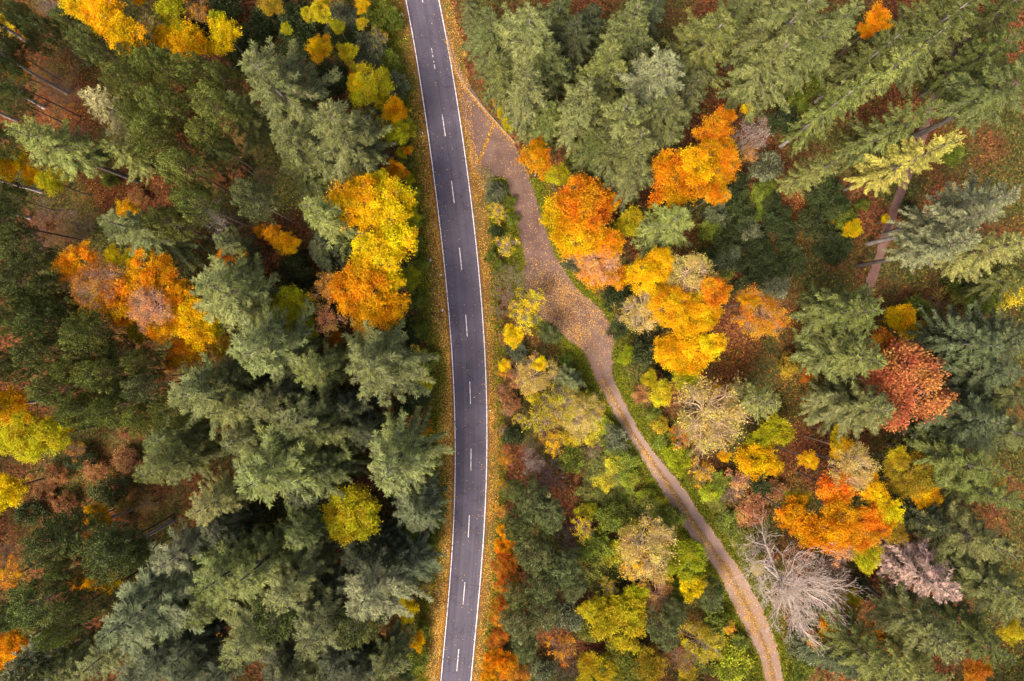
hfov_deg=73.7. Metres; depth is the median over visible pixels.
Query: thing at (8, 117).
pine tree
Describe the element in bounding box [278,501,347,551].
spruce tree
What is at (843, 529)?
broadleaf tree
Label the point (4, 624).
pine tree
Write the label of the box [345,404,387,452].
spruce tree
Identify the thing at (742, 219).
leafy bush
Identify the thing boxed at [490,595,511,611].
autumn shrub
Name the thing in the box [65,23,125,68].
pine tree
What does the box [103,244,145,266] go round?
broadleaf tree
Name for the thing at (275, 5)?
broadleaf tree
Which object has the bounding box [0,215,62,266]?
pine tree
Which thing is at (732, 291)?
leafy bush
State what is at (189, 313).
broadleaf tree
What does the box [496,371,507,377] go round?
autumn shrub
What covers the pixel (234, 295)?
spruce tree
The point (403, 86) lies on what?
leafy bush
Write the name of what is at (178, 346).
broadleaf tree
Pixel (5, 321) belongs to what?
pine tree
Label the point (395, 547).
spruce tree
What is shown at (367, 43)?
leafy bush
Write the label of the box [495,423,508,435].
autumn shrub
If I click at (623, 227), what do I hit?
broadleaf tree
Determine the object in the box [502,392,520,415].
leafy bush
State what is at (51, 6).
bare shrub
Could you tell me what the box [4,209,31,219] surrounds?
pine tree
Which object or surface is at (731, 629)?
autumn shrub
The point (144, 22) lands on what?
broadleaf tree
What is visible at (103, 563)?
pine tree
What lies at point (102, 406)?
pine tree
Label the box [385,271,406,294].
broadleaf tree
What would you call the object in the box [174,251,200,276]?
bare shrub
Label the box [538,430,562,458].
autumn shrub
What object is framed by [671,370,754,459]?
broadleaf tree
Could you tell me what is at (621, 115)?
spruce tree
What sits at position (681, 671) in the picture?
leafy bush
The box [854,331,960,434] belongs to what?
broadleaf tree
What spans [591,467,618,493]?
leafy bush
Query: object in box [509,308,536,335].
autumn shrub
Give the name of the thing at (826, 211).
leafy bush
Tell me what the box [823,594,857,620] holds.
broadleaf tree
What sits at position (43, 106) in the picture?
pine tree
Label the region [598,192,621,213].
broadleaf tree
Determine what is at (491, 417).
fallen leaves
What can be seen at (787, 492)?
broadleaf tree
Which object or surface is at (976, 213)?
spruce tree
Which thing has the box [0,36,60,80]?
pine tree
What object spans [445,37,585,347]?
fallen leaves
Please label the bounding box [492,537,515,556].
autumn shrub
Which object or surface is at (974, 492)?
spruce tree
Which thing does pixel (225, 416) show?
spruce tree
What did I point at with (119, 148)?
spruce tree
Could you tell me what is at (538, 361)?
autumn shrub
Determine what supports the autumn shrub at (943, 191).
on the ground at (866, 218)
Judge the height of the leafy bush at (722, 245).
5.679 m
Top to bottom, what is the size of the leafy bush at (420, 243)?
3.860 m
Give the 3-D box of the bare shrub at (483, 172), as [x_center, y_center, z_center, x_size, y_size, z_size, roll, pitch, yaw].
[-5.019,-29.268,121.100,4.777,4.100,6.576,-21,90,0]
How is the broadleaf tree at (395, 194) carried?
on the ground at (866, 218)
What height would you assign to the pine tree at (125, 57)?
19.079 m
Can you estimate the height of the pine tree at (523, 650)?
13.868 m
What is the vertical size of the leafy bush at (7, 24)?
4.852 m
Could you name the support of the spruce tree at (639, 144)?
on the ground at (866, 218)
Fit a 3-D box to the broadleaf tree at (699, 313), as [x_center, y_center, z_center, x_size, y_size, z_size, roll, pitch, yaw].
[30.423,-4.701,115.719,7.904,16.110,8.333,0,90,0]
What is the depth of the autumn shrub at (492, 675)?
119.77 m
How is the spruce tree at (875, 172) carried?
on the ground at (866, 218)
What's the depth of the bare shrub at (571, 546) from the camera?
119.64 m
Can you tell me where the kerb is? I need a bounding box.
[447,37,514,142]
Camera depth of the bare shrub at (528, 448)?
120.05 m
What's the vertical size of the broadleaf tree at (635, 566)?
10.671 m
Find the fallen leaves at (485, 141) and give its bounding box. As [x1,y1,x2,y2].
[477,122,493,164]
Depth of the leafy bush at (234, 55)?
119.01 m
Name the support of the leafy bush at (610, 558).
on the ground at (866, 218)
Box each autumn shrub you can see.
[63,440,92,463]
[111,497,134,519]
[133,493,161,514]
[370,25,389,47]
[374,98,388,111]
[385,619,409,635]
[395,145,406,158]
[403,146,412,156]
[403,173,415,184]
[407,414,433,435]
[409,344,420,354]
[414,580,432,596]
[420,373,433,389]
[478,666,500,680]
[481,647,505,671]
[485,632,499,652]
[486,201,507,225]
[486,608,505,627]
[489,556,510,577]
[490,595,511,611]
[490,626,508,646]
[491,578,510,595]
[492,504,506,518]
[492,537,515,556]
[492,651,517,680]
[494,234,520,258]
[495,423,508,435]
[495,522,510,538]
[495,550,519,577]
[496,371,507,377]
[496,382,508,393]
[496,568,518,592]
[497,103,504,119]
[497,451,511,468]
[497,479,509,491]
[498,358,510,371]
[498,444,510,458]
[501,112,515,134]
[501,401,513,415]
[503,323,524,350]
[505,660,531,680]
[508,298,524,316]
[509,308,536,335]
[511,350,560,395]
[511,411,529,426]
[516,287,546,326]
[521,446,545,475]
[531,356,548,371]
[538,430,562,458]
[544,633,578,668]
[569,517,595,543]
[576,649,624,680]
[590,632,652,680]
[598,576,620,598]
[616,344,634,365]
[617,585,649,612]
[628,579,675,622]
[630,642,669,680]
[640,368,657,386]
[657,442,693,477]
[665,645,696,676]
[676,619,727,668]
[686,457,715,489]
[712,383,721,393]
[716,451,731,462]
[720,468,750,497]
[720,480,744,502]
[723,621,737,636]
[750,558,764,575]
[842,218,863,237]
[875,213,890,223]
[934,184,955,196]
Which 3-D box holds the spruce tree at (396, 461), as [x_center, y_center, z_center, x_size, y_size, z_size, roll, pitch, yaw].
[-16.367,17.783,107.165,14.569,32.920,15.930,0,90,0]
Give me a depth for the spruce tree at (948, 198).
99.47 m
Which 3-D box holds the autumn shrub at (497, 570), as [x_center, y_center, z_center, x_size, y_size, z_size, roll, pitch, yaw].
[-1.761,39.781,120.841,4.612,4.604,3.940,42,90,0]
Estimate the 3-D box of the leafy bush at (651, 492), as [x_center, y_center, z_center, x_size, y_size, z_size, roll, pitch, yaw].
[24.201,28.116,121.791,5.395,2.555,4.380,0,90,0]
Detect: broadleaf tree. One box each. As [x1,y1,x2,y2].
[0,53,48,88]
[0,141,50,186]
[0,384,35,425]
[0,407,67,464]
[0,422,25,456]
[0,472,50,514]
[0,552,49,590]
[0,625,47,671]
[20,164,70,187]
[26,415,93,456]
[34,166,90,196]
[48,239,130,290]
[57,0,87,19]
[60,261,160,316]
[62,414,78,433]
[69,295,102,323]
[69,572,85,590]
[77,0,141,44]
[81,572,109,591]
[83,501,122,528]
[88,565,129,596]
[94,271,157,322]
[100,11,170,73]
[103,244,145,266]
[107,305,145,330]
[115,198,140,217]
[121,247,147,268]
[122,244,197,291]
[123,317,175,345]
[124,278,179,337]
[131,0,165,24]
[135,12,173,53]
[138,310,177,345]
[150,23,174,48]
[151,0,186,29]
[153,370,183,381]
[156,271,202,313]
[157,16,208,61]
[162,355,196,372]
[165,335,211,370]
[167,296,234,354]
[171,20,209,58]
[181,0,220,35]
[194,311,238,338]
[200,39,231,69]
[205,13,243,56]
[205,330,232,360]
[208,10,228,31]
[215,246,250,269]
[253,224,276,238]
[257,0,285,16]
[261,223,280,244]
[266,284,318,337]
[272,231,307,255]
[280,21,293,35]
[288,316,322,340]
[299,6,316,30]
[304,33,333,64]
[307,0,335,39]
[307,272,344,303]
[311,300,347,336]
[314,0,331,14]
[318,481,382,548]
[323,170,384,235]
[325,256,398,324]
[329,19,346,41]
[329,330,347,344]
[335,40,359,64]
[346,60,394,110]
[346,71,365,92]
[347,229,407,286]
[348,298,388,339]
[354,0,372,25]
[355,17,368,34]
[356,175,417,233]
[359,168,394,198]
[365,290,410,331]
[379,219,418,262]
[381,93,411,125]
[383,116,409,145]
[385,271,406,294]
[386,157,409,184]
[396,526,417,542]
[396,596,420,625]
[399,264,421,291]
[402,623,425,654]
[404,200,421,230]
[515,143,552,180]
[521,397,561,436]
[527,136,544,149]
[531,381,588,427]
[538,187,583,227]
[544,160,569,189]
[547,204,605,263]
[552,172,617,239]
[554,391,604,441]
[570,244,623,291]
[574,250,616,292]
[575,591,609,628]
[579,397,605,421]
[585,592,650,654]
[594,226,625,262]
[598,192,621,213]
[606,264,628,290]
[611,289,661,333]
[613,505,679,587]
[614,203,643,237]
[619,550,652,588]
[623,250,673,296]
[642,283,696,331]
[644,245,675,272]
[645,147,711,210]
[647,378,676,408]
[648,516,677,547]
[653,323,715,377]
[653,335,684,368]
[658,539,708,584]
[664,248,726,300]
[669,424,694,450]
[671,367,699,396]
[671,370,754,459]
[676,570,707,604]
[678,143,720,188]
[679,290,724,335]
[688,133,744,186]
[690,179,731,211]
[691,103,735,143]
[692,276,732,312]
[693,331,727,360]
[713,108,737,131]
[721,400,744,416]
[723,292,760,311]
[730,115,773,156]
[731,283,793,342]
[732,103,752,123]
[733,140,757,166]
[733,440,777,481]
[744,424,773,452]
[758,411,796,446]
[762,492,810,537]
[763,455,784,475]
[772,486,813,513]
[777,508,836,554]
[780,447,819,469]
[795,367,813,382]
[796,467,860,506]
[798,616,824,651]
[799,523,856,567]
[804,435,854,461]
[807,494,864,557]
[810,423,848,445]
[810,607,851,643]
[811,441,881,492]
[820,501,895,555]
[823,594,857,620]
[827,471,891,505]
[829,583,862,609]
[831,22,873,60]
[834,0,895,59]
[848,545,884,576]
[852,326,898,354]
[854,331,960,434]
[854,494,905,531]
[855,621,896,651]
[856,443,910,471]
[860,516,908,545]
[872,448,936,499]
[879,302,918,334]
[881,476,942,510]
[936,644,994,680]
[963,603,1023,647]
[965,651,992,671]
[981,472,1008,497]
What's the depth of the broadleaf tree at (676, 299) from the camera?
107.98 m
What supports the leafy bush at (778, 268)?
on the ground at (866, 218)
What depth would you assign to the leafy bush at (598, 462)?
121.76 m
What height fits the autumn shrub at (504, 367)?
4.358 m
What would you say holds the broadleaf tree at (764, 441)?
on the ground at (866, 218)
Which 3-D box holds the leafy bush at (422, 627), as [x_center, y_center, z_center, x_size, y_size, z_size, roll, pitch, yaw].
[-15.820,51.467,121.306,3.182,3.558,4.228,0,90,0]
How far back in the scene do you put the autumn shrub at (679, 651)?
119.31 m
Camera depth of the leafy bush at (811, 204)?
120.39 m
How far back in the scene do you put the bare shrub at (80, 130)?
120.02 m
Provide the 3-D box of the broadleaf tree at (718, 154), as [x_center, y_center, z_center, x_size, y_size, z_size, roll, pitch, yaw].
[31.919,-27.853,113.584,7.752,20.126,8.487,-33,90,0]
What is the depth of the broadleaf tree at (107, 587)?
114.03 m
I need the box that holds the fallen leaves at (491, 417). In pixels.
[441,0,500,680]
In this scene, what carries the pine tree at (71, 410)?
on the ground at (866, 218)
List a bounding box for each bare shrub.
[0,540,28,562]
[18,230,67,273]
[23,213,49,248]
[29,61,81,112]
[30,194,78,230]
[33,0,63,15]
[51,214,89,240]
[62,119,94,143]
[64,211,96,242]
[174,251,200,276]
[218,208,249,233]
[470,164,493,191]
[487,306,508,318]
[492,260,535,294]
[493,285,517,312]
[508,353,532,387]
[522,436,539,458]
[526,456,567,496]
[554,522,577,542]
[554,652,578,680]
[559,535,589,558]
[581,439,600,460]
[673,376,743,449]
[748,536,781,556]
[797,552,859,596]
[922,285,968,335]
[922,294,946,317]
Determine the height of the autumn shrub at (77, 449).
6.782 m
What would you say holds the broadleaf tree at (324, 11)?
on the ground at (866, 218)
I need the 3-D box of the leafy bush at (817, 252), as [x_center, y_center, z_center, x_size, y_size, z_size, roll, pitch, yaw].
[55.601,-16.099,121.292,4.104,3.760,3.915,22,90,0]
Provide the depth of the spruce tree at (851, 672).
110.15 m
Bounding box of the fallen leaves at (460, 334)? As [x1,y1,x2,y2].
[407,0,486,679]
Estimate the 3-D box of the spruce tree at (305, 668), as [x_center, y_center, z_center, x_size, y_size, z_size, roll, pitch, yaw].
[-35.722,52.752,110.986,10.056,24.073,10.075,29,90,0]
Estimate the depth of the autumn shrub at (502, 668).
119.17 m
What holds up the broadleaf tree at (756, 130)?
on the ground at (866, 218)
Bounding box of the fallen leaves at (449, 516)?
[388,0,453,680]
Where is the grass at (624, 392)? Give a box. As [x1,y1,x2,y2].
[378,0,809,680]
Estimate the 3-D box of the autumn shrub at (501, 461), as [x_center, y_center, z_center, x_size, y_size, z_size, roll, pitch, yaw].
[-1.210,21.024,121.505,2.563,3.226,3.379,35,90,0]
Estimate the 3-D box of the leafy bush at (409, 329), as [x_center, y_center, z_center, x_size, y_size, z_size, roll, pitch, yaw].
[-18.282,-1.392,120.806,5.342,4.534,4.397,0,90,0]
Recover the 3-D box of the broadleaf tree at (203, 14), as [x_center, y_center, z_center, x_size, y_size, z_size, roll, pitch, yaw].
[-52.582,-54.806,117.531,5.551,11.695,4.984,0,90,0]
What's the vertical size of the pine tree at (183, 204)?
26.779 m
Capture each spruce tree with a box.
[0,614,92,680]
[3,115,139,183]
[33,621,118,680]
[73,595,171,680]
[77,84,164,145]
[95,522,228,662]
[96,207,216,277]
[99,139,169,187]
[115,646,188,680]
[131,425,228,486]
[132,621,203,680]
[142,410,225,456]
[150,517,228,583]
[162,632,231,680]
[166,351,274,440]
[166,609,233,675]
[183,567,246,631]
[185,464,255,527]
[189,244,284,347]
[189,522,287,611]
[198,628,266,680]
[199,500,268,549]
[205,376,271,433]
[206,354,272,393]
[212,222,265,267]
[217,590,298,671]
[219,415,281,455]
[224,519,330,599]
[225,297,331,391]
[233,406,353,512]
[236,35,342,154]
[238,378,314,433]
[256,431,318,472]
[258,517,345,615]
[258,627,306,680]
[267,630,323,680]
[270,119,335,191]
[271,545,320,588]
[273,379,352,442]
[274,374,334,406]
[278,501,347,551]
[281,150,342,201]
[286,481,339,512]
[289,339,354,399]
[292,545,371,661]
[297,193,370,263]
[302,138,364,192]
[303,405,370,455]
[303,562,351,621]
[304,646,359,680]
[305,98,396,190]
[307,230,357,276]
[312,438,370,491]
[314,621,377,680]
[332,384,385,425]
[335,513,380,574]
[335,532,433,623]
[340,641,378,680]
[341,318,440,406]
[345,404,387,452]
[359,512,404,552]
[364,620,420,680]
[367,401,455,499]
[374,522,423,576]
[389,470,450,534]
[398,529,446,583]
[457,0,486,38]
[460,6,509,80]
[476,53,515,113]
[487,1,560,81]
[500,59,558,141]
[505,98,528,131]
[515,100,561,154]
[535,33,577,106]
[541,0,573,61]
[548,363,586,394]
[549,73,606,157]
[553,12,592,89]
[563,128,610,190]
[573,38,631,110]
[575,92,655,177]
[577,68,617,131]
[580,4,605,61]
[586,140,623,190]
[591,0,658,72]
[595,126,660,203]
[604,161,643,220]
[611,43,685,139]
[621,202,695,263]
[639,0,665,47]
[640,69,708,137]
[640,93,691,165]
[648,7,739,89]
[696,0,754,64]
[715,33,803,126]
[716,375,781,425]
[719,0,829,98]
[724,0,784,79]
[773,154,848,197]
[774,18,839,100]
[777,77,869,157]
[779,0,865,96]
[788,279,884,347]
[788,339,855,376]
[789,314,888,385]
[793,620,859,680]
[797,371,896,444]
[799,380,863,435]
[802,603,902,680]
[814,26,908,118]
[817,42,927,117]
[827,97,944,174]
[842,129,965,196]
[853,572,965,666]
[854,620,954,680]
[856,222,982,274]
[864,18,951,97]
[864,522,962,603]
[865,202,1002,258]
[866,0,985,78]
[882,167,1022,241]
[885,487,950,538]
[886,424,1010,488]
[890,401,965,447]
[893,380,1008,454]
[898,492,1023,565]
[906,589,1018,668]
[907,302,1006,376]
[909,51,1023,140]
[911,452,1023,510]
[912,535,1012,602]
[917,337,1023,400]
[918,25,1023,102]
[923,540,1023,628]
[924,229,1023,283]
[938,300,1023,363]
[940,0,1023,60]
[946,405,1023,464]
[951,513,1015,555]
[952,367,1023,413]
[956,261,1023,311]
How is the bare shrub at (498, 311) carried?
on the ground at (866, 218)
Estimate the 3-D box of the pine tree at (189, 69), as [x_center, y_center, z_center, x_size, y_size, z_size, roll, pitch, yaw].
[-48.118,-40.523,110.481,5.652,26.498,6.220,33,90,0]
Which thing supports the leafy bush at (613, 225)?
on the ground at (866, 218)
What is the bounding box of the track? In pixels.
[445,25,782,680]
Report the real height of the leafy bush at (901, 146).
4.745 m
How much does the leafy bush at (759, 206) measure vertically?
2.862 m
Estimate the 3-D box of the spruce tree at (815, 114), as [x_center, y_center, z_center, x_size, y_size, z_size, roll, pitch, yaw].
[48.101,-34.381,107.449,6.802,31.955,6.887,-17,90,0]
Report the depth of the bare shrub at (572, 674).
121.04 m
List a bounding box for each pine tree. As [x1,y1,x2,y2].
[0,0,74,51]
[0,23,31,41]
[0,23,69,94]
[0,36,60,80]
[0,56,80,116]
[0,78,62,123]
[0,112,18,121]
[0,124,79,172]
[0,179,43,193]
[0,179,59,216]
[0,197,82,243]
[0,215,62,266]
[0,256,94,304]
[0,300,91,340]
[0,343,44,383]
[0,572,85,630]
[0,590,35,631]
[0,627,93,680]
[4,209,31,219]
[4,252,37,267]
[6,286,98,317]
[8,302,116,347]
[8,332,94,374]
[14,12,91,67]
[18,94,45,109]
[20,510,89,569]
[23,372,109,406]
[24,272,87,299]
[30,595,115,651]
[37,246,89,275]
[40,290,81,323]
[41,540,124,591]
[43,505,133,558]
[46,5,110,52]
[48,353,139,386]
[53,570,138,625]
[54,391,140,430]
[57,307,129,357]
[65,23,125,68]
[70,352,165,394]
[78,518,174,587]
[82,389,144,428]
[91,513,174,567]
[97,334,168,370]
[98,60,188,124]
[99,374,180,401]
[112,96,191,149]
[113,40,176,89]
[117,402,175,438]
[118,345,183,378]
[119,371,179,403]
[125,114,207,170]
[125,530,183,569]
[126,40,210,109]
[131,82,222,143]
[139,204,212,245]
[147,388,196,429]
[154,147,234,194]
[167,180,246,225]
[169,50,219,97]
[183,116,253,169]
[187,79,262,144]
[200,60,246,98]
[202,136,265,181]
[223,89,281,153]
[229,177,296,226]
[253,582,302,645]
[329,581,386,649]
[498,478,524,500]
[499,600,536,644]
[500,505,532,543]
[502,575,531,614]
[511,531,554,578]
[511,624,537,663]
[513,474,551,525]
[522,562,561,605]
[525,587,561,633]
[535,496,564,534]
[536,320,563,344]
[541,547,582,587]
[559,567,587,603]
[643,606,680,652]
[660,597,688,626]
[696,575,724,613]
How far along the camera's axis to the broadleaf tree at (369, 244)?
106.12 m
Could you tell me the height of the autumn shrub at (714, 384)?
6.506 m
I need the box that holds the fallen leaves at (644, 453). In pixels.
[446,27,783,680]
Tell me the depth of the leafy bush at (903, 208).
120.62 m
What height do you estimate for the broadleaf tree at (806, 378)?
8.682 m
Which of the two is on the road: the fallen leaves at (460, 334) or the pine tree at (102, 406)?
the fallen leaves at (460, 334)
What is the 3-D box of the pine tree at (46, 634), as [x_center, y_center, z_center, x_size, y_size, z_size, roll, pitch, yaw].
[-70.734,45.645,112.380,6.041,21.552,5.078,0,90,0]
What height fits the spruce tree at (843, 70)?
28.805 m
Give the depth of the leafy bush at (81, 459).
120.27 m
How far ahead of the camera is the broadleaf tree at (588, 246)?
108.60 m
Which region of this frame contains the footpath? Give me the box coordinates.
[846,8,972,336]
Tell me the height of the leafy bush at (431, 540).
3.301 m
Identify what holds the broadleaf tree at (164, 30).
on the ground at (866, 218)
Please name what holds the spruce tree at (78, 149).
on the ground at (866, 218)
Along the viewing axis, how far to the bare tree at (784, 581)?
111.13 m
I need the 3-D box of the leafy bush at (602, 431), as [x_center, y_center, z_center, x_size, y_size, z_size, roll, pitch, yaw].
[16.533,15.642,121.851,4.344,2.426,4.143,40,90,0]
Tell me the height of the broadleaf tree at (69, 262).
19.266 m
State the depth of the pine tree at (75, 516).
106.59 m
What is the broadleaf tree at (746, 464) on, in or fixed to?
on the ground at (866, 218)
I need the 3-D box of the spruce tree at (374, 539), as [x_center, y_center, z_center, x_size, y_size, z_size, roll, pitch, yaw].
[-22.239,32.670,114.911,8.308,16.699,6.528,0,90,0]
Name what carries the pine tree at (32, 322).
on the ground at (866, 218)
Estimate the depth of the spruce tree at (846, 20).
103.60 m
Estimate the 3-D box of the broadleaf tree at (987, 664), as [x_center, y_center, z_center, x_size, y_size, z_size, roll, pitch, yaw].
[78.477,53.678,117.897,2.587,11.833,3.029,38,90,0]
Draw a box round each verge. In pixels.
[388,0,453,680]
[440,0,498,680]
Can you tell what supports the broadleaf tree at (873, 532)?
on the ground at (866, 218)
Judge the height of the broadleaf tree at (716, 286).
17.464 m
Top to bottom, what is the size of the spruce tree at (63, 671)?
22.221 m
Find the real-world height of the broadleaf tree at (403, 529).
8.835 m
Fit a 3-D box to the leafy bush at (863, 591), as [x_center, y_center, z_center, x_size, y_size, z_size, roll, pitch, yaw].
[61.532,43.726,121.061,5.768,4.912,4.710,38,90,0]
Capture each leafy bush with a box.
[0,10,15,36]
[13,496,55,526]
[30,479,56,504]
[41,462,69,489]
[51,490,78,513]
[61,442,98,471]
[80,458,110,484]
[85,471,131,510]
[90,148,108,169]
[101,172,120,189]
[109,445,143,474]
[109,509,133,531]
[125,186,149,207]
[130,35,170,66]
[160,0,202,40]
[182,11,222,42]
[204,0,244,21]
[206,165,225,186]
[223,31,259,75]
[225,157,248,180]
[234,15,274,48]
[248,4,280,46]
[272,0,297,24]
[274,24,315,63]
[274,248,315,287]
[275,0,318,40]
[292,269,327,300]
[297,17,322,47]
[307,59,351,104]
[320,244,357,275]
[322,19,351,46]
[329,1,358,32]
[341,23,364,50]
[352,26,388,64]
[352,53,380,79]
[356,0,388,31]
[373,47,400,73]
[379,69,410,98]
[382,5,405,32]
[386,57,403,77]
[390,394,413,421]
[391,664,414,680]
[392,84,409,102]
[394,117,416,140]
[396,156,415,174]
[402,320,422,343]
[402,338,419,352]
[404,385,434,414]
[405,184,422,202]
[405,212,425,229]
[405,234,424,257]
[405,643,430,676]
[407,289,426,312]
[408,317,428,340]
[412,258,429,274]
[415,617,430,638]
[417,348,436,373]
[424,531,437,549]
[428,350,441,365]
[483,248,497,264]
[484,180,508,204]
[485,224,504,239]
[491,258,506,275]
[493,386,514,402]
[498,331,511,345]
[501,368,521,388]
[501,422,525,446]
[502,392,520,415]
[504,194,517,207]
[505,338,526,363]
[506,213,521,227]
[525,387,541,405]
[525,654,557,680]
[549,599,585,634]
[556,444,586,475]
[557,352,575,368]
[559,254,578,271]
[560,425,584,446]
[562,159,579,178]
[570,618,608,643]
[573,476,600,504]
[573,501,598,522]
[573,528,615,570]
[575,421,604,448]
[577,390,591,403]
[580,447,611,484]
[581,553,627,591]
[582,388,594,404]
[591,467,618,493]
[591,496,637,533]
[594,484,622,507]
[595,414,616,437]
[597,430,620,457]
[598,538,627,567]
[599,422,631,453]
[600,285,628,313]
[603,449,629,477]
[603,468,631,488]
[605,310,631,342]
[608,219,618,233]
[612,448,639,479]
[614,485,634,505]
[616,282,639,303]
[618,516,642,539]
[620,466,639,489]
[624,490,663,528]
[628,334,662,371]
[631,384,650,404]
[634,487,658,507]
[645,406,663,422]
[646,366,662,384]
[647,414,669,434]
[650,425,681,450]
[650,505,669,526]
[652,568,674,590]
[655,495,669,507]
[657,503,686,531]
[660,366,675,381]
[669,575,691,606]
[672,414,697,435]
[673,258,686,273]
[678,655,699,680]
[686,641,724,675]
[696,220,722,242]
[696,247,718,269]
[696,480,722,503]
[699,204,730,229]
[700,187,732,209]
[702,605,733,641]
[704,490,726,512]
[704,634,729,659]
[706,231,739,253]
[708,244,737,276]
[708,470,735,493]
[708,643,754,680]
[713,267,734,285]
[714,505,744,538]
[718,212,737,234]
[718,243,742,264]
[723,281,735,298]
[725,185,750,214]
[725,630,750,654]
[726,170,750,193]
[726,520,757,554]
[727,197,756,229]
[729,257,745,274]
[730,229,747,244]
[734,271,763,298]
[734,490,773,528]
[738,219,762,246]
[740,253,775,284]
[741,238,763,260]
[745,200,767,223]
[746,148,785,184]
[747,179,773,203]
[747,473,773,495]
[752,177,778,195]
[755,273,791,302]
[757,228,770,245]
[759,212,787,235]
[759,478,790,505]
[762,192,784,213]
[766,101,801,136]
[766,205,793,223]
[770,257,789,279]
[773,233,795,253]
[776,216,801,245]
[776,351,801,379]
[778,245,814,275]
[784,629,816,666]
[786,85,809,114]
[788,668,808,680]
[790,652,815,675]
[797,207,825,238]
[804,71,833,98]
[804,181,828,205]
[804,200,822,216]
[810,220,835,246]
[811,241,833,260]
[816,171,844,194]
[819,183,837,207]
[819,197,844,223]
[820,232,855,259]
[820,243,850,266]
[822,662,855,680]
[831,191,852,216]
[831,205,859,230]
[834,230,850,244]
[844,572,875,601]
[854,198,871,211]
[883,142,906,165]
[894,199,922,222]
[897,320,927,344]
[899,293,932,320]
[941,142,965,167]
[942,272,976,308]
[962,276,1004,315]
[992,265,1023,315]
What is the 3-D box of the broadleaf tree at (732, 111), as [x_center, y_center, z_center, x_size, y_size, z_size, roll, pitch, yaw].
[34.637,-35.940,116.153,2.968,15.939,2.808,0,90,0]
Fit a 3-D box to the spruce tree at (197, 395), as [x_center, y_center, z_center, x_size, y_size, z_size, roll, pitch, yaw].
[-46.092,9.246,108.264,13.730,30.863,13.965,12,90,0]
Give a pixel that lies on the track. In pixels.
(521, 185)
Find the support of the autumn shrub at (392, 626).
on the ground at (866, 218)
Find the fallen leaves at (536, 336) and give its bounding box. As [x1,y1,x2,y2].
[0,0,1023,680]
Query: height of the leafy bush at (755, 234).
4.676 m
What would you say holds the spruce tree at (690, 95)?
on the ground at (866, 218)
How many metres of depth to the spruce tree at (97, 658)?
100.73 m
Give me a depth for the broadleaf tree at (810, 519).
106.66 m
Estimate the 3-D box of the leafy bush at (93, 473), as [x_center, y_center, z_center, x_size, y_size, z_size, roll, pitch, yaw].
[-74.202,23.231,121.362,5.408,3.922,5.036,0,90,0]
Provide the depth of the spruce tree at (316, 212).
105.99 m
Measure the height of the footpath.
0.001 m
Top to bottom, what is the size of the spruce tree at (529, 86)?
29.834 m
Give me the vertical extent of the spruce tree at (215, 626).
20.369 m
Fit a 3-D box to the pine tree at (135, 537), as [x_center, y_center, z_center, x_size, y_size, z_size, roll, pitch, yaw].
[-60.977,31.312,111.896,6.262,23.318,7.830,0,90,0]
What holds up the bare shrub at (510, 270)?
on the ground at (866, 218)
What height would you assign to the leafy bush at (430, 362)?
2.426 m
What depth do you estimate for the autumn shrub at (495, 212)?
119.02 m
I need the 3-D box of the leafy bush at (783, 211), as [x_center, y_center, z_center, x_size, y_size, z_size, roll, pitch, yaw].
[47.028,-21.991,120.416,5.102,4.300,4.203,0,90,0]
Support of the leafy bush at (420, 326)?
on the ground at (866, 218)
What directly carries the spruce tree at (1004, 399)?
on the ground at (866, 218)
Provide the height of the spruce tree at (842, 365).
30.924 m
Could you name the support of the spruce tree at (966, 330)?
on the ground at (866, 218)
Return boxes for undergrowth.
[0,0,1023,680]
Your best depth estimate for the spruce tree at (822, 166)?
108.60 m
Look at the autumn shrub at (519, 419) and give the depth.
119.79 m
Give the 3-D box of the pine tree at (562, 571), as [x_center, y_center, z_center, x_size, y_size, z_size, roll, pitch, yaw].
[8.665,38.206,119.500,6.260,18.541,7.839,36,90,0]
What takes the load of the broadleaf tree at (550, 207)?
on the ground at (866, 218)
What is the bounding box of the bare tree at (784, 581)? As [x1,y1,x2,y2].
[728,509,869,655]
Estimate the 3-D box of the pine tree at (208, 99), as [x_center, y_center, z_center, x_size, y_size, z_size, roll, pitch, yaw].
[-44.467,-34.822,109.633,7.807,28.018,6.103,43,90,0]
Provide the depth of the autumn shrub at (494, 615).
119.65 m
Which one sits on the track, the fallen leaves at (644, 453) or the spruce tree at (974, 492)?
the fallen leaves at (644, 453)
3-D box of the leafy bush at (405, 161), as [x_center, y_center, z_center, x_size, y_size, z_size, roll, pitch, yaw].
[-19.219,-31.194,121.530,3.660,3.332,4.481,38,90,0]
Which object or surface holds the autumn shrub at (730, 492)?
on the ground at (866, 218)
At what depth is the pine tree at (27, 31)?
108.75 m
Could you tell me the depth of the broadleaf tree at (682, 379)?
113.48 m
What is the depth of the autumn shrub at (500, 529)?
119.51 m
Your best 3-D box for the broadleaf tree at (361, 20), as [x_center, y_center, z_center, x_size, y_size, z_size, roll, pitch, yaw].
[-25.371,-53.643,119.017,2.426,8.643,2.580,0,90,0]
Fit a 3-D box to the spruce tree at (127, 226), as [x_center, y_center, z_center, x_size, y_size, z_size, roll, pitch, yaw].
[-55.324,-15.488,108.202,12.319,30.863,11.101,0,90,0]
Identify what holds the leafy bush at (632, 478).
on the ground at (866, 218)
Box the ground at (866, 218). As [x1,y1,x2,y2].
[0,0,1023,680]
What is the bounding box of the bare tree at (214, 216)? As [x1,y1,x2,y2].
[186,197,232,242]
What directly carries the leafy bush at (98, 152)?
on the ground at (866, 218)
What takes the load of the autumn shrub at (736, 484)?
on the ground at (866, 218)
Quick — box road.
[405,0,487,680]

